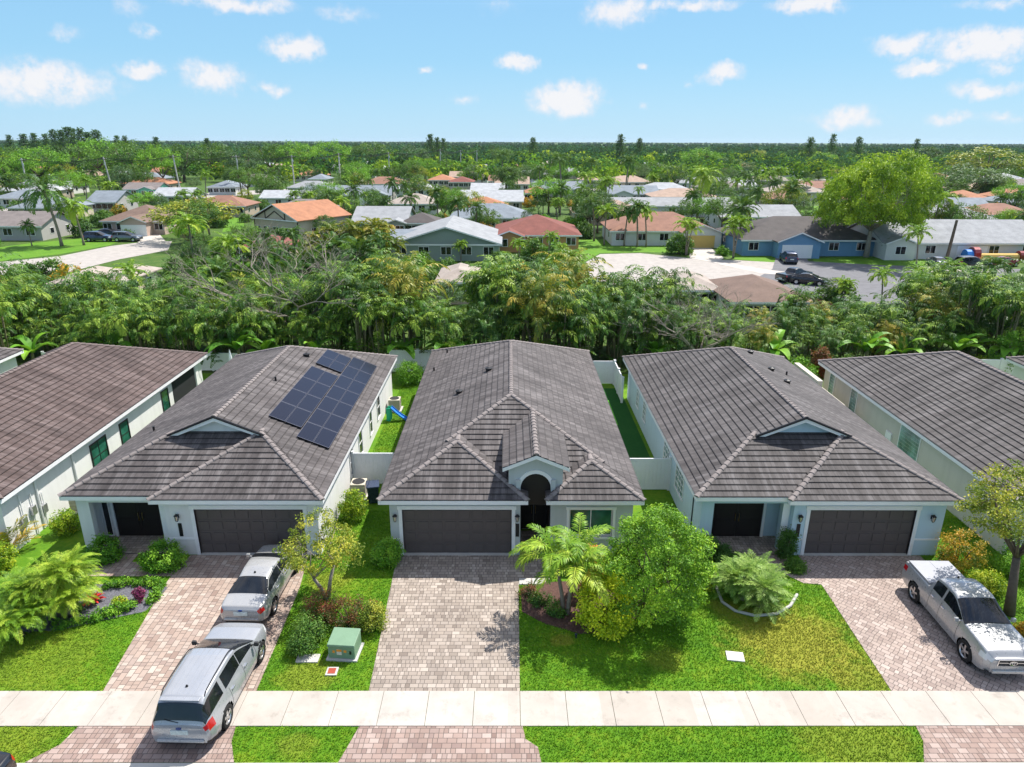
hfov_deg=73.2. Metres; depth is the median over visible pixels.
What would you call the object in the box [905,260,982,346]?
areca palm
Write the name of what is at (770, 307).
window
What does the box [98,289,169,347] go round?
areca palm
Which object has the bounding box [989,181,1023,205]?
broadleaf tree
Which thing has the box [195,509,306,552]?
garage door
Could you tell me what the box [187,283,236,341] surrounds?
areca palm
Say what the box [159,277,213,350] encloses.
areca palm
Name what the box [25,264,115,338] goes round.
areca palm
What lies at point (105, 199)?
house
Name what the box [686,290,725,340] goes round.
areca palm
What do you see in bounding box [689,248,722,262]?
driveway
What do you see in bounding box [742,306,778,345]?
areca palm
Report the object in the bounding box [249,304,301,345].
areca palm
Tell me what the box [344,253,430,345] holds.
areca palm
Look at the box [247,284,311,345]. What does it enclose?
areca palm
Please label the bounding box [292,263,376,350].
areca palm
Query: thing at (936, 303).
areca palm
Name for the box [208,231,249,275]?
palm tree
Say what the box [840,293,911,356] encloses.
areca palm
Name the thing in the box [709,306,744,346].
areca palm
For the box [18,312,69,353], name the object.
areca palm
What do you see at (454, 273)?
house
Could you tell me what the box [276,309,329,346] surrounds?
areca palm
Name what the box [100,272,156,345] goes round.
areca palm
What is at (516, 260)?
shrub
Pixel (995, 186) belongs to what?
broadleaf tree
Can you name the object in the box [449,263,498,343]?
areca palm
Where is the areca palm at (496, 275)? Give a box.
[456,255,538,339]
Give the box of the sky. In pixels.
[0,0,1023,143]
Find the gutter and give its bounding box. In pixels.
[16,762,1023,766]
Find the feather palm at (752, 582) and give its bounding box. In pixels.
[706,549,797,623]
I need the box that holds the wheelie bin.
[366,480,378,503]
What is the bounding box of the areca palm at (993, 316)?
[960,272,1023,346]
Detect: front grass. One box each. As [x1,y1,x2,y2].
[0,558,186,690]
[257,510,394,690]
[518,580,773,691]
[717,570,888,690]
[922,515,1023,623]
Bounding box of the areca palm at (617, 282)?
[579,265,632,347]
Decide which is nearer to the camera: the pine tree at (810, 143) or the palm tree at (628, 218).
the palm tree at (628, 218)
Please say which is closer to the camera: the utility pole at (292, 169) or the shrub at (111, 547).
the shrub at (111, 547)
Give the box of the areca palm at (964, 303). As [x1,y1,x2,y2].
[935,271,996,332]
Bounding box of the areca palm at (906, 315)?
[870,297,943,354]
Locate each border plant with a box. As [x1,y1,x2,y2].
[50,616,65,630]
[62,618,75,628]
[70,614,84,626]
[79,612,96,623]
[89,606,104,621]
[99,603,115,617]
[101,580,109,590]
[107,578,119,587]
[108,601,124,617]
[117,575,131,586]
[119,601,129,612]
[124,599,137,610]
[127,578,138,587]
[137,575,149,587]
[144,590,159,604]
[145,576,158,588]
[148,587,163,598]
[151,576,168,588]
[151,583,163,591]
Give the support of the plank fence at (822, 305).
on the ground at (153, 259)
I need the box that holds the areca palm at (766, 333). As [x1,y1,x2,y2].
[739,319,778,353]
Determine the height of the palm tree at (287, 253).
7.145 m
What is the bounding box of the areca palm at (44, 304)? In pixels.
[5,279,85,351]
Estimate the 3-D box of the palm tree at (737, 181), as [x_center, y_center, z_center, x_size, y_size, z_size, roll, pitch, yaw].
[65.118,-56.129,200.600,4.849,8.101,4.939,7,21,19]
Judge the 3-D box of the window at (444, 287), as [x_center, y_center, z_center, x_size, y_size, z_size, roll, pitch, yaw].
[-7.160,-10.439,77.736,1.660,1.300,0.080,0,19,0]
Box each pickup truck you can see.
[775,267,812,282]
[902,560,1023,673]
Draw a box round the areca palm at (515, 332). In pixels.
[479,285,544,341]
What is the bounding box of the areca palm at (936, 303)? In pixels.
[897,281,973,352]
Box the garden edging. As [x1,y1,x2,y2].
[715,586,797,616]
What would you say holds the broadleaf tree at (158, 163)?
on the ground at (153, 259)
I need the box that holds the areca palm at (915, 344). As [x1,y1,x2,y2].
[893,317,932,353]
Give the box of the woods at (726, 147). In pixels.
[0,140,1023,155]
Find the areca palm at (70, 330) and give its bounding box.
[45,313,89,347]
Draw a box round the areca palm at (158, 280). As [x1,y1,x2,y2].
[126,270,186,346]
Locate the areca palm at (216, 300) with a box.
[191,286,246,352]
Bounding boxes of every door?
[113,503,144,535]
[120,225,146,235]
[139,503,163,535]
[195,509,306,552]
[402,510,511,552]
[522,505,532,528]
[533,505,544,528]
[688,236,714,247]
[711,503,737,535]
[734,503,763,535]
[782,245,812,257]
[804,510,914,552]
[955,246,987,257]
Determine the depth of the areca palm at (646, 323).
54.22 m
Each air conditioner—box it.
[68,501,77,513]
[348,478,367,500]
[388,396,402,411]
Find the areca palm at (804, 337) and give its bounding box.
[786,328,819,361]
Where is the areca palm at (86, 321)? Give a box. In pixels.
[60,307,128,344]
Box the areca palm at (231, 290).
[213,281,259,335]
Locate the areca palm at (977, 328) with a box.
[947,314,992,354]
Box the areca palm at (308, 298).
[270,278,335,346]
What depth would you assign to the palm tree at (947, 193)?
128.92 m
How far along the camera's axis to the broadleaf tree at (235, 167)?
246.94 m
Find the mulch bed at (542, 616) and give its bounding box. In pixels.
[521,581,638,633]
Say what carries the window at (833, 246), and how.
in the house at (800, 236)
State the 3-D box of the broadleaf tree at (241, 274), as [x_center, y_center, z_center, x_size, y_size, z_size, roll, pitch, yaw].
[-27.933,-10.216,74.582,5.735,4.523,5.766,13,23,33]
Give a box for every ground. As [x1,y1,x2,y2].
[0,140,1023,373]
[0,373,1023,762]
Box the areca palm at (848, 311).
[822,295,876,356]
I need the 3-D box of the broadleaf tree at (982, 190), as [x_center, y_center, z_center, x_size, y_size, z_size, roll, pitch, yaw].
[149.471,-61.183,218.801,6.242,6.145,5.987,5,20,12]
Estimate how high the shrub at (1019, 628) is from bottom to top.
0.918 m
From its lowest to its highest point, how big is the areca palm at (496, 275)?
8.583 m
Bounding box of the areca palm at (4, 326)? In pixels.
[0,286,27,357]
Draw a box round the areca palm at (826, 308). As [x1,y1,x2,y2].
[792,299,845,347]
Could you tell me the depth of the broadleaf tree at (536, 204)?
170.84 m
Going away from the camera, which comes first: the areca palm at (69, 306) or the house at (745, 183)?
the areca palm at (69, 306)
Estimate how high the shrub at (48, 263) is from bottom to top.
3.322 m
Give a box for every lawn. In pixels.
[0,239,120,260]
[222,217,243,231]
[571,239,681,260]
[716,246,775,261]
[800,206,820,214]
[813,256,925,265]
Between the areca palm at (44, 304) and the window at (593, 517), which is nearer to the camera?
the window at (593, 517)
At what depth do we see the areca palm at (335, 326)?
55.22 m
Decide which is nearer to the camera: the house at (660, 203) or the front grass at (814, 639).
the front grass at (814, 639)
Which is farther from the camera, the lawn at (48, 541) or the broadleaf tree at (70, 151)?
the broadleaf tree at (70, 151)
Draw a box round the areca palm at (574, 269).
[531,247,614,345]
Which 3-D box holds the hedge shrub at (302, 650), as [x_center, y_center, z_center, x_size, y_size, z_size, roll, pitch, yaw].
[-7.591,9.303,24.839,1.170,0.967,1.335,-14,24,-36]
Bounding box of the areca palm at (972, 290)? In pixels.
[938,258,1016,353]
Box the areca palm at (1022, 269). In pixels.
[1000,259,1023,341]
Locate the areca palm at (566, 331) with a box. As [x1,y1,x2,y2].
[526,281,596,354]
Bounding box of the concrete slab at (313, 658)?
[295,654,320,662]
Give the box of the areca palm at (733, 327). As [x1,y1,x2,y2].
[708,311,749,347]
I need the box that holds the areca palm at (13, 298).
[0,273,52,356]
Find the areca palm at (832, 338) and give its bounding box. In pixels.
[810,324,848,356]
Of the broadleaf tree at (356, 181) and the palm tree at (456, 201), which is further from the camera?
the broadleaf tree at (356, 181)
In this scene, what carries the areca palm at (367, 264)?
on the ground at (153, 259)
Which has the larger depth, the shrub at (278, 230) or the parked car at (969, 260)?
the shrub at (278, 230)
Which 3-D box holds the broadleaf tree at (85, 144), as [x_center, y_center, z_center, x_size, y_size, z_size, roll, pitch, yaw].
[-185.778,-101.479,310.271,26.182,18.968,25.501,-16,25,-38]
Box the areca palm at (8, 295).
[0,269,23,339]
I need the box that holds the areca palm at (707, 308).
[678,296,730,349]
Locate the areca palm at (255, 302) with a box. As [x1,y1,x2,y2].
[223,288,283,349]
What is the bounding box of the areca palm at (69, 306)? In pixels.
[44,292,90,345]
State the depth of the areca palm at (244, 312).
54.24 m
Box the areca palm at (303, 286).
[268,273,332,345]
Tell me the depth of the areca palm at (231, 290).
60.89 m
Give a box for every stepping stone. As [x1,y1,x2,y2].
[519,578,530,584]
[532,578,543,584]
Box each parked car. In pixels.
[0,751,16,766]
[83,231,111,241]
[96,228,117,234]
[111,231,142,241]
[151,623,266,743]
[220,544,300,622]
[779,251,797,263]
[790,272,827,285]
[925,256,946,266]
[954,255,990,267]
[994,256,1019,267]
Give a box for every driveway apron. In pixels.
[25,726,235,762]
[338,726,540,762]
[916,726,1023,761]
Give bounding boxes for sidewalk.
[0,691,1023,726]
[719,262,783,273]
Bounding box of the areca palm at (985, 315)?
[950,278,1023,357]
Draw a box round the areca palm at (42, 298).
[20,280,69,341]
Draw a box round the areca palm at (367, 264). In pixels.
[309,247,403,348]
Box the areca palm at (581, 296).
[555,280,615,349]
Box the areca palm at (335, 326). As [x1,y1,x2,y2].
[295,298,359,350]
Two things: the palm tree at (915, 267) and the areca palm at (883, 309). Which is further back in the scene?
the palm tree at (915, 267)
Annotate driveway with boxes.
[91,554,306,690]
[136,234,167,243]
[369,531,549,691]
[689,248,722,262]
[709,555,1023,690]
[772,258,811,269]
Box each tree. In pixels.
[0,147,36,167]
[0,159,35,179]
[0,161,36,176]
[0,172,35,190]
[0,175,12,192]
[0,187,9,194]
[2,172,24,182]
[4,135,16,152]
[6,144,72,178]
[8,269,52,291]
[11,173,72,245]
[16,134,32,154]
[17,218,36,245]
[27,133,41,150]
[38,167,51,175]
[39,133,57,153]
[40,145,93,177]
[47,129,59,150]
[48,169,88,198]
[49,164,76,178]
[50,166,65,179]
[52,129,69,152]
[52,196,87,212]
[52,196,92,244]
[59,126,78,148]
[64,136,129,170]
[69,128,77,145]
[70,180,96,194]
[71,271,116,297]
[73,127,88,149]
[75,174,97,199]
[78,139,162,171]
[81,132,100,150]
[86,166,98,186]
[89,129,108,151]
[98,180,119,189]
[99,176,114,189]
[104,164,137,187]
[108,259,147,293]
[110,162,142,182]
[111,135,121,150]
[112,185,122,189]
[117,172,128,186]
[121,135,132,149]
[125,191,160,205]
[131,167,156,181]
[133,142,182,177]
[142,196,242,239]
[146,192,168,204]
[151,137,162,151]
[155,143,208,181]
[161,198,225,239]
[161,218,388,345]
[166,216,205,242]
[167,211,209,256]
[171,165,187,181]
[171,169,180,179]
[173,240,210,258]
[174,189,192,211]
[178,254,226,289]
[183,232,212,249]
[184,142,234,174]
[184,255,224,290]
[185,177,201,186]
[186,195,205,208]
[190,189,205,201]
[191,255,239,298]
[196,169,214,197]
[197,201,217,234]
[200,138,214,152]
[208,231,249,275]
[218,145,264,169]
[221,168,247,180]
[223,166,244,180]
[226,220,256,244]
[227,166,265,196]
[227,269,271,294]
[228,238,294,284]
[229,169,249,195]
[236,188,252,199]
[245,142,307,167]
[249,173,285,189]
[252,226,279,253]
[253,188,265,194]
[255,164,267,173]
[260,178,281,190]
[264,168,275,176]
[267,170,279,182]
[267,240,301,291]
[272,164,282,174]
[272,506,365,599]
[273,140,318,172]
[275,255,303,272]
[277,175,289,189]
[278,225,306,258]
[285,189,300,199]
[294,230,329,267]
[298,182,321,199]
[300,248,323,274]
[301,165,311,178]
[301,190,317,198]
[306,166,322,175]
[309,140,351,175]
[310,241,350,260]
[311,231,352,270]
[312,180,343,195]
[312,214,336,227]
[316,220,344,245]
[317,187,339,203]
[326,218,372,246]
[328,175,345,184]
[331,190,344,201]
[333,195,350,208]
[337,233,382,269]
[338,164,356,174]
[338,169,350,175]
[338,191,363,218]
[339,175,353,184]
[342,164,371,184]
[343,160,371,173]
[343,182,363,203]
[349,141,392,160]
[350,171,365,184]
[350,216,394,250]
[362,185,381,198]
[362,195,385,205]
[362,224,408,261]
[364,177,374,184]
[365,191,381,205]
[365,231,393,250]
[365,252,398,265]
[372,168,381,176]
[378,195,393,205]
[384,166,391,174]
[384,175,402,199]
[386,168,404,177]
[393,144,432,159]
[395,159,422,180]
[397,179,410,194]
[399,172,426,191]
[399,189,419,206]
[406,165,427,179]
[412,179,431,193]
[414,157,437,179]
[417,279,466,307]
[424,134,437,156]
[425,184,447,214]
[427,197,454,214]
[428,186,449,196]
[432,137,443,157]
[432,187,469,214]
[436,159,451,170]
[439,138,447,156]
[445,194,470,216]
[451,238,468,261]
[456,190,486,208]
[463,164,484,182]
[465,200,487,221]
[468,213,490,224]
[470,208,502,224]
[476,167,490,182]
[486,147,514,160]
[490,165,521,187]
[493,149,509,167]
[495,166,527,183]
[496,168,508,182]
[499,180,520,189]
[500,251,511,264]
[503,170,518,183]
[509,237,525,256]
[514,164,530,177]
[518,163,534,176]
[521,206,542,217]
[526,137,538,152]
[527,176,572,213]
[528,253,556,271]
[529,169,553,180]
[531,164,547,179]
[531,196,550,213]
[535,189,550,213]
[542,230,559,254]
[543,245,589,274]
[545,163,576,179]
[545,258,567,273]
[547,196,566,214]
[548,151,571,180]
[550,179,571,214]
[550,192,569,212]
[550,197,565,218]
[553,170,572,180]
[555,242,568,249]
[567,192,576,199]
[569,185,612,223]
[569,200,611,224]
[571,189,593,221]
[573,181,589,193]
[574,191,619,232]
[577,170,595,184]
[581,196,605,240]
[583,156,600,184]
[588,170,600,189]
[588,180,607,194]
[594,176,621,195]
[594,203,618,244]
[594,502,718,628]
[613,134,626,159]
[613,277,780,349]
[616,154,640,184]
[616,206,639,245]
[619,197,644,216]
[622,168,636,184]
[622,199,650,246]
[632,202,657,246]
[633,138,644,154]
[633,163,648,176]
[633,163,651,177]
[633,186,645,195]
[645,173,659,181]
[647,161,663,181]
[659,175,670,181]
[660,163,673,173]
[661,164,692,183]
[662,199,702,217]
[672,216,703,254]
[680,147,721,174]
[682,186,705,217]
[683,175,695,184]
[685,195,722,222]
[686,164,722,217]
[698,169,730,189]
[702,179,737,197]
[703,196,752,226]
[709,169,729,176]
[719,167,739,177]
[721,213,754,257]
[723,193,761,228]
[725,187,739,196]
[727,159,756,170]
[728,176,744,200]
[736,169,751,195]
[738,182,754,194]
[740,187,758,201]
[744,176,756,195]
[748,184,764,203]
[749,150,765,157]
[752,171,762,182]
[756,179,768,185]
[757,173,767,188]
[760,185,799,204]
[762,170,777,185]
[767,176,782,190]
[771,166,788,181]
[781,178,807,199]
[785,196,811,210]
[791,190,812,204]
[795,203,818,215]
[801,170,809,180]
[801,177,813,185]
[802,137,817,156]
[802,173,814,179]
[810,147,944,256]
[810,195,821,207]
[813,152,837,158]
[813,170,825,180]
[819,277,851,296]
[826,133,838,155]
[831,275,857,296]
[849,136,865,154]
[868,265,898,304]
[894,185,912,200]
[899,261,933,279]
[899,269,933,288]
[902,223,935,263]
[909,146,945,159]
[910,138,921,155]
[918,199,957,218]
[931,190,958,218]
[933,202,964,218]
[933,257,966,273]
[934,161,1013,191]
[938,164,958,173]
[939,174,972,191]
[939,202,991,218]
[941,145,1023,176]
[945,175,970,188]
[953,458,1023,616]
[972,176,997,191]
[973,181,993,192]
[978,255,1014,279]
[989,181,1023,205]
[992,208,1022,219]
[993,193,1008,202]
[1000,209,1019,218]
[1002,169,1018,175]
[1002,179,1017,186]
[1009,190,1023,206]
[1013,207,1023,219]
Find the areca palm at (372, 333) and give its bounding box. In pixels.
[336,271,406,352]
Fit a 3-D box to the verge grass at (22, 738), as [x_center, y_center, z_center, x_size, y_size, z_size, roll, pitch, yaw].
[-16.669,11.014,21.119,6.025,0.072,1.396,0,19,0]
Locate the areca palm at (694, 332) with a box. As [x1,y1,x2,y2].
[681,313,719,348]
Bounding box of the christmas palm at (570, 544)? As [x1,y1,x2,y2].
[508,512,618,614]
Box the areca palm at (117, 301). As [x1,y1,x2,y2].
[97,290,146,346]
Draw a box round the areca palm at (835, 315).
[816,291,867,338]
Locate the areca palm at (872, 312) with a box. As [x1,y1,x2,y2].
[859,302,890,330]
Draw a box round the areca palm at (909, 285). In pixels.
[880,268,951,341]
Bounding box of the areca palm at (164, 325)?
[130,303,192,350]
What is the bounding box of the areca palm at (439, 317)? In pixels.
[416,297,465,353]
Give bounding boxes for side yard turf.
[603,388,649,457]
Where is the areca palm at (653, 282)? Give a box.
[625,264,691,347]
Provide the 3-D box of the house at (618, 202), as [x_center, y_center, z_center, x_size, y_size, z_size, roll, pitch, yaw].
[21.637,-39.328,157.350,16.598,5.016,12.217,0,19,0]
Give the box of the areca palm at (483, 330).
[455,301,527,344]
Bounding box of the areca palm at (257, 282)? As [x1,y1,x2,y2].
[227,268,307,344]
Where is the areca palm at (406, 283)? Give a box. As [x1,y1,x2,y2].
[353,250,453,349]
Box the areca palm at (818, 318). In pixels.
[796,305,838,358]
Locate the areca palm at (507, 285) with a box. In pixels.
[478,252,564,341]
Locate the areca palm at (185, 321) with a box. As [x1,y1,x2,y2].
[139,287,226,364]
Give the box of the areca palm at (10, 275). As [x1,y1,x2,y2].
[0,253,50,347]
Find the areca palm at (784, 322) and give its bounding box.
[758,301,823,357]
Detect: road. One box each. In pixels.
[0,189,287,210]
[0,241,171,273]
[524,179,825,199]
[587,253,773,288]
[761,261,1019,303]
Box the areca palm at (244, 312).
[202,284,281,352]
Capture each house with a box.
[0,181,75,197]
[0,188,50,207]
[0,211,76,240]
[0,342,207,551]
[0,347,23,373]
[7,196,94,216]
[46,266,118,295]
[57,345,397,555]
[67,181,89,193]
[68,169,102,181]
[85,190,138,212]
[92,264,162,291]
[98,204,187,235]
[121,172,174,182]
[122,182,170,197]
[124,177,181,186]
[153,187,205,203]
[186,195,260,216]
[206,180,246,194]
[238,235,299,260]
[250,199,351,239]
[258,190,318,205]
[286,181,329,189]
[287,199,339,205]
[296,170,330,181]
[304,185,397,204]
[307,174,333,183]
[352,206,415,228]
[360,176,403,185]
[376,336,646,554]
[386,229,416,253]
[387,193,440,214]
[393,215,502,260]
[397,182,436,196]
[404,212,442,228]
[427,174,455,186]
[432,263,480,303]
[448,176,474,188]
[449,171,487,182]
[450,203,530,227]
[456,196,507,210]
[460,190,523,208]
[470,183,504,189]
[488,175,494,182]
[494,177,529,189]
[495,214,581,251]
[524,186,549,201]
[531,181,582,196]
[553,168,578,178]
[569,200,638,224]
[577,176,599,186]
[600,212,724,247]
[603,185,657,197]
[604,175,650,184]
[610,197,732,216]
[622,346,965,555]
[645,188,715,196]
[646,182,685,189]
[660,270,717,309]
[674,177,730,187]
[691,181,748,195]
[705,204,800,227]
[708,274,814,326]
[715,216,876,258]
[726,179,756,190]
[753,176,787,186]
[755,192,804,207]
[762,184,821,200]
[799,181,828,190]
[818,351,1023,554]
[847,219,1023,259]
[917,204,996,218]
[936,197,987,206]
[943,183,1000,193]
[950,190,986,197]
[965,203,1021,215]
[972,179,1023,187]
[980,188,1019,196]
[983,195,1023,208]
[1006,355,1023,379]
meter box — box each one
[17,495,29,541]
[29,493,39,533]
[40,492,48,525]
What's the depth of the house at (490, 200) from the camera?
166.26 m
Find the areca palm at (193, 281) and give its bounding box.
[143,264,227,344]
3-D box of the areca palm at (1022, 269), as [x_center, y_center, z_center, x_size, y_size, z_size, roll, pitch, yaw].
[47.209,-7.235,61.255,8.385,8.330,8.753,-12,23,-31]
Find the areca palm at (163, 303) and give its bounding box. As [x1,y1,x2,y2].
[127,287,185,347]
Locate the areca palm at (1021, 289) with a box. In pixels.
[987,282,1023,354]
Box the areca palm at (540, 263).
[498,256,558,342]
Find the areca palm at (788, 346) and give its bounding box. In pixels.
[779,340,799,359]
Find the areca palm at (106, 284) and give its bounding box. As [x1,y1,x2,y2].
[50,270,132,342]
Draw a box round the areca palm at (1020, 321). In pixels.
[1003,311,1023,352]
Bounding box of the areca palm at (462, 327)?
[447,306,478,342]
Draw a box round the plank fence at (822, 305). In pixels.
[809,297,833,321]
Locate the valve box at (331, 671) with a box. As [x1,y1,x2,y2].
[325,667,338,675]
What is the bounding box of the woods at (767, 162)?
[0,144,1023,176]
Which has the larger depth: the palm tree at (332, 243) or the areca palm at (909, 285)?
the palm tree at (332, 243)
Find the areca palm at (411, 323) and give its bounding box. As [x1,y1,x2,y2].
[384,293,446,350]
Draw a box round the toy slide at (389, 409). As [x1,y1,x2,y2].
[386,406,406,420]
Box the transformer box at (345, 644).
[326,627,363,662]
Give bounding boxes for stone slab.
[725,651,744,661]
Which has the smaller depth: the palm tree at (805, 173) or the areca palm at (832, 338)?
the areca palm at (832, 338)
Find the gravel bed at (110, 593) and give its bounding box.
[21,582,167,631]
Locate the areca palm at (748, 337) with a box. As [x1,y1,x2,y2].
[736,315,761,349]
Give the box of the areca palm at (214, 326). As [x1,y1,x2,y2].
[174,301,243,367]
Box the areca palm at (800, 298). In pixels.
[774,282,822,350]
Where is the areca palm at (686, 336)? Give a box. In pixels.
[649,307,709,352]
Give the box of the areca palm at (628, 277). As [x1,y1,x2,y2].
[597,266,649,345]
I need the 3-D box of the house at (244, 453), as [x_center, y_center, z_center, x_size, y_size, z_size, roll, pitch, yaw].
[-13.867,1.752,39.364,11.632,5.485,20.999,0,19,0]
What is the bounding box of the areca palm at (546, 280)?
[519,263,597,344]
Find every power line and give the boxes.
[21,151,476,163]
[22,149,474,161]
[24,150,472,162]
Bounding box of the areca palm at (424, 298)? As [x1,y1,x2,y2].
[393,279,447,349]
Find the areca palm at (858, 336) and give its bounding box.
[834,313,883,357]
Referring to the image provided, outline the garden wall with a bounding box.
[794,363,842,403]
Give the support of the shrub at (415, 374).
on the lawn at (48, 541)
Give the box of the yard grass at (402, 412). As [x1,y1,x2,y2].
[373,377,418,452]
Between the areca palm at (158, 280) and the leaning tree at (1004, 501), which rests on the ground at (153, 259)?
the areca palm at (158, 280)
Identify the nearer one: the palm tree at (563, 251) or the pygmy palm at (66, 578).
the pygmy palm at (66, 578)
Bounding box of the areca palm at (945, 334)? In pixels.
[907,308,972,351]
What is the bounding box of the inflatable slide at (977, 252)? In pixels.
[961,247,1023,260]
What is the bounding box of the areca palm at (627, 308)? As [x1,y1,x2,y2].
[586,286,655,368]
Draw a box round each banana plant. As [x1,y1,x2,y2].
[10,332,58,359]
[85,329,131,345]
[204,327,262,353]
[241,336,282,352]
[303,339,334,348]
[382,337,426,358]
[424,337,467,349]
[550,341,574,347]
[634,338,675,352]
[751,329,799,359]
[833,332,895,355]
[874,334,926,354]
[925,333,985,352]
[979,338,1023,358]
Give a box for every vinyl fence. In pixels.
[40,351,242,370]
[351,451,393,483]
[389,348,430,371]
[593,359,615,383]
[613,360,624,402]
[630,456,671,490]
[980,358,1013,374]
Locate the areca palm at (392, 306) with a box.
[338,288,418,353]
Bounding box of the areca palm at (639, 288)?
[613,275,668,354]
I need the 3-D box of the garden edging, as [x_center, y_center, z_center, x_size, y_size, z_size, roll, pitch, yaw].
[9.925,8.805,27.611,3.315,0.119,1.741,3,20,8]
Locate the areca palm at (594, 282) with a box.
[576,272,655,359]
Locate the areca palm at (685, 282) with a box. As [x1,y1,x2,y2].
[650,266,711,344]
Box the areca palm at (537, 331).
[490,267,587,343]
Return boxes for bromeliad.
[82,591,105,605]
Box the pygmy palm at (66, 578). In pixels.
[1,543,110,622]
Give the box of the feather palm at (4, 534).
[0,514,46,551]
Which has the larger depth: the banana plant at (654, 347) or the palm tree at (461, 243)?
the palm tree at (461, 243)
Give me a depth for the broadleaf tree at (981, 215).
126.87 m
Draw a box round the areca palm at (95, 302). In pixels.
[55,283,123,343]
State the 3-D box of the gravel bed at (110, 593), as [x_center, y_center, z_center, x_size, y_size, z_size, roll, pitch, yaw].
[-16.939,8.828,27.447,5.845,0.060,2.762,-5,20,-14]
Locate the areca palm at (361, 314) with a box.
[314,273,397,352]
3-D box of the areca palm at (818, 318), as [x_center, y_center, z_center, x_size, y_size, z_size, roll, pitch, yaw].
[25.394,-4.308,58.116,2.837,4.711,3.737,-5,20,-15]
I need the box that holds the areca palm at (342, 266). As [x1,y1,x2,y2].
[306,261,360,345]
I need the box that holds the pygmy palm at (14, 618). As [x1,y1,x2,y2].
[0,565,64,653]
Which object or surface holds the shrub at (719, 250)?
on the ground at (153, 259)
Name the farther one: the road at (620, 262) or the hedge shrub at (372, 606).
the road at (620, 262)
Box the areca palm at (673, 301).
[640,285,699,351]
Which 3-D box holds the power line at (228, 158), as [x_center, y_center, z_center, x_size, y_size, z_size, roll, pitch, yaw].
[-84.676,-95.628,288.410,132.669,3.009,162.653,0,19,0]
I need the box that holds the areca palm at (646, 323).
[623,294,688,354]
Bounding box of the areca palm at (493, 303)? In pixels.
[468,277,531,339]
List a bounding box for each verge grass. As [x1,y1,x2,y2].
[0,725,76,761]
[231,725,356,761]
[523,724,924,761]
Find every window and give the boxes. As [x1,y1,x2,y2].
[2,228,12,235]
[3,200,9,204]
[25,228,35,235]
[89,434,109,466]
[93,204,98,208]
[100,502,115,535]
[103,223,111,228]
[104,204,110,208]
[118,418,130,444]
[154,223,163,229]
[160,387,170,411]
[239,249,249,257]
[349,447,353,477]
[358,429,363,452]
[369,410,373,436]
[376,394,380,420]
[395,225,403,228]
[396,246,406,254]
[418,246,428,253]
[441,246,451,254]
[442,285,453,296]
[462,247,471,254]
[483,247,493,254]
[500,239,507,246]
[566,237,575,244]
[569,510,612,535]
[615,233,623,240]
[635,389,639,409]
[638,233,644,240]
[642,400,646,423]
[659,233,668,240]
[663,441,669,457]
[674,464,684,501]
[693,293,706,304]
[703,293,714,304]
[744,305,761,317]
[748,242,758,249]
[762,305,777,316]
[827,373,835,394]
[828,242,839,250]
[848,388,858,412]
[856,243,865,250]
[895,246,906,254]
[897,424,921,461]
[924,245,936,253]
[988,246,999,252]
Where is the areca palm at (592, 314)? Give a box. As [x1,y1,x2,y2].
[555,283,624,360]
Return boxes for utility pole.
[103,157,111,188]
[172,155,179,186]
[290,155,294,183]
[337,153,340,174]
[945,220,957,259]
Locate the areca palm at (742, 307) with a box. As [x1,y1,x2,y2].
[713,299,754,342]
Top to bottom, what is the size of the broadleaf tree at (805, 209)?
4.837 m
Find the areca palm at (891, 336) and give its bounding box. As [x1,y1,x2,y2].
[869,319,913,355]
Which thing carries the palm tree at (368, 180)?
on the ground at (153, 259)
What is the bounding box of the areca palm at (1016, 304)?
[971,279,1023,356]
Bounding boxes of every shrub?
[0,538,21,575]
[5,200,23,210]
[13,259,46,282]
[25,262,46,281]
[34,256,68,281]
[47,262,82,278]
[48,507,80,537]
[67,217,94,236]
[71,600,88,614]
[79,532,126,567]
[88,209,109,227]
[100,208,112,216]
[109,203,127,214]
[110,593,127,606]
[111,204,126,210]
[130,585,147,603]
[134,536,187,575]
[158,201,175,208]
[158,254,189,284]
[168,196,186,206]
[174,243,210,267]
[209,241,234,260]
[212,216,231,227]
[225,254,250,281]
[235,235,254,252]
[239,213,251,222]
[257,197,269,209]
[270,226,289,237]
[284,628,318,660]
[287,602,330,648]
[295,251,320,269]
[299,584,344,627]
[313,294,337,321]
[323,593,387,634]
[337,488,368,520]
[357,595,390,635]
[368,535,405,569]
[393,358,425,386]
[404,252,431,273]
[415,249,434,269]
[416,207,433,214]
[423,267,438,288]
[432,255,456,277]
[434,212,444,217]
[487,249,507,264]
[507,255,525,265]
[515,580,541,602]
[516,235,546,259]
[518,544,531,562]
[522,195,537,207]
[525,591,552,607]
[535,239,560,259]
[544,242,568,257]
[544,596,567,618]
[566,216,581,228]
[570,569,640,642]
[575,215,588,227]
[576,220,595,237]
[577,543,604,587]
[581,227,595,238]
[662,231,694,254]
[677,239,695,253]
[692,532,720,562]
[700,571,717,591]
[710,541,734,561]
[713,547,756,569]
[715,244,729,255]
[773,524,801,560]
[782,555,810,575]
[787,354,818,374]
[807,345,830,378]
[810,285,833,302]
[825,286,861,308]
[837,352,858,357]
[934,526,997,573]
[966,564,1007,598]
[969,352,993,358]
[984,330,1023,371]
[991,542,1023,580]
[1013,620,1023,637]

